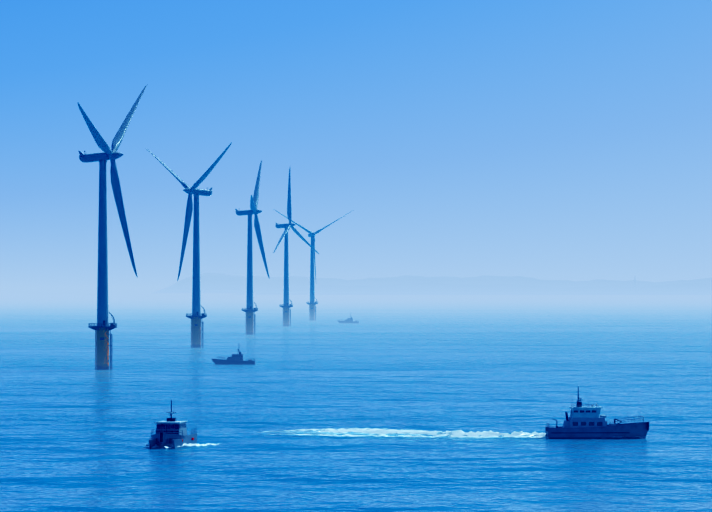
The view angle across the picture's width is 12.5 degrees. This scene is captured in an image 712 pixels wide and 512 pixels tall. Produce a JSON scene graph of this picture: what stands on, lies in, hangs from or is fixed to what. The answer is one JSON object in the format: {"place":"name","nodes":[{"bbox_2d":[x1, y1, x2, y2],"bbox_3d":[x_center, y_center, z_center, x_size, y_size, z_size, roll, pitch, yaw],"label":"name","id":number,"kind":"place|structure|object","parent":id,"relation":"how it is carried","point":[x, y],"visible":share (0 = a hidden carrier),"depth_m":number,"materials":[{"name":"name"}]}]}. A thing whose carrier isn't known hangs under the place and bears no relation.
{"place":"outdoors","nodes":[
{"label":"outdoors","id":0,"kind":"place"},
{"bbox_2d":[0,289,711,511],"bbox_3d":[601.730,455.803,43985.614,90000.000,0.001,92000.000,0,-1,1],"label":"sea","id":1,"kind":"structure","parent":0,"point":[76,430],"depth_m":874.44,"materials":[{"name":"liquid"}]},
{"bbox_2d":[78,85,146,369],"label":"wind turbine","id":2,"kind":"object","parent":1,"relation":"in","point":[102,328],"visible":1,"depth_m":1212.73,"materials":[{"name":"paint"}]},
{"bbox_2d":[149,400,196,448],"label":"boat","id":3,"kind":"object","parent":1,"relation":"on","point":[171,431],"visible":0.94,"depth_m":622.73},
{"bbox_2d":[146,142,231,347],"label":"wind turbine","id":4,"kind":"object","parent":1,"relation":"in","point":[196,317],"visible":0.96,"depth_m":1656.31,"materials":[{"name":"paint"}]},
{"bbox_2d":[168,443,219,446],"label":"boat wake","id":5,"kind":"object","parent":1,"relation":"on","point":[191,444],"visible":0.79,"depth_m":624.28,"materials":[{"name":"liquid"}]},
{"bbox_2d":[212,349,254,364],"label":"pilot boat","id":6,"kind":"object","parent":1,"relation":"on","point":[235,359],"visible":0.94,"depth_m":1294.02,"materials":[{"name":"blue metal"}]},
{"bbox_2d":[235,161,269,334],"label":"wind turbine","id":7,"kind":"object","parent":1,"relation":"in","point":[250,310],"visible":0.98,"depth_m":2109.84,"materials":[{"name":"paint"}]},
{"bbox_2d":[274,169,318,325],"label":"wind turbine","id":8,"kind":"object","parent":1,"relation":"in","point":[286,306],"visible":1,"depth_m":2563.19,"materials":[{"name":"paint"}]},
{"bbox_2d":[275,210,351,320],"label":"wind turbine","id":9,"kind":"object","parent":1,"relation":"in","point":[312,310],"visible":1,"depth_m":3009.89,"materials":[{"name":"paint"}]},
{"bbox_2d":[337,316,358,322],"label":"patrol boat","id":10,"kind":"object","parent":1,"relation":"on","point":[349,320],"visible":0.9,"depth_m":2786.42,"materials":[{"name":"blue metal"}]},
{"bbox_2d":[226,434,542,437],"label":"boat wake","id":11,"kind":"object","parent":1,"relation":"on","point":[411,436],"visible":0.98,"depth_m":662.69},
{"bbox_2d":[258,430,513,437],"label":"boat wake","id":12,"kind":"object","parent":1,"relation":"on","point":[352,433],"visible":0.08,"depth_m":680.50,"materials":[{"name":"white liquid"}]},
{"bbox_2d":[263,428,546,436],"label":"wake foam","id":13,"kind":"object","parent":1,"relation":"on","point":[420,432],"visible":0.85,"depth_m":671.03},
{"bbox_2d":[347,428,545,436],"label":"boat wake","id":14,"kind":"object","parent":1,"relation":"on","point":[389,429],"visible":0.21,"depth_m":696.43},
{"bbox_2d":[545,385,648,438],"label":"work boat","id":15,"kind":"object","parent":1,"relation":"on","point":[580,422],"visible":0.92,"depth_m":658.78,"materials":[{"name":"metal"}]},
{"bbox_2d":[0,0,711,288],"label":"sky","id":16,"kind":"structure","parent":0,"point":[571,140],"materials":[{"name":"blue"}]},
{"bbox_2d":[153,273,711,292],"bbox_3d":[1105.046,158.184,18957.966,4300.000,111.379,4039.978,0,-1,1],"label":"coast hill","id":17,"kind":"structure","parent":0,"point":[216,283],"depth_m":17619.48,"materials":[{"name":"blue"}]},
{"bbox_2d":[233,278,711,294],"bbox_3d":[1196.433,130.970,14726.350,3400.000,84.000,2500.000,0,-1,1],"label":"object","id":18,"kind":"structure","parent":0,"point":[515,289],"depth_m":13725.43,"materials":[{"name":"blue"}]}
]}

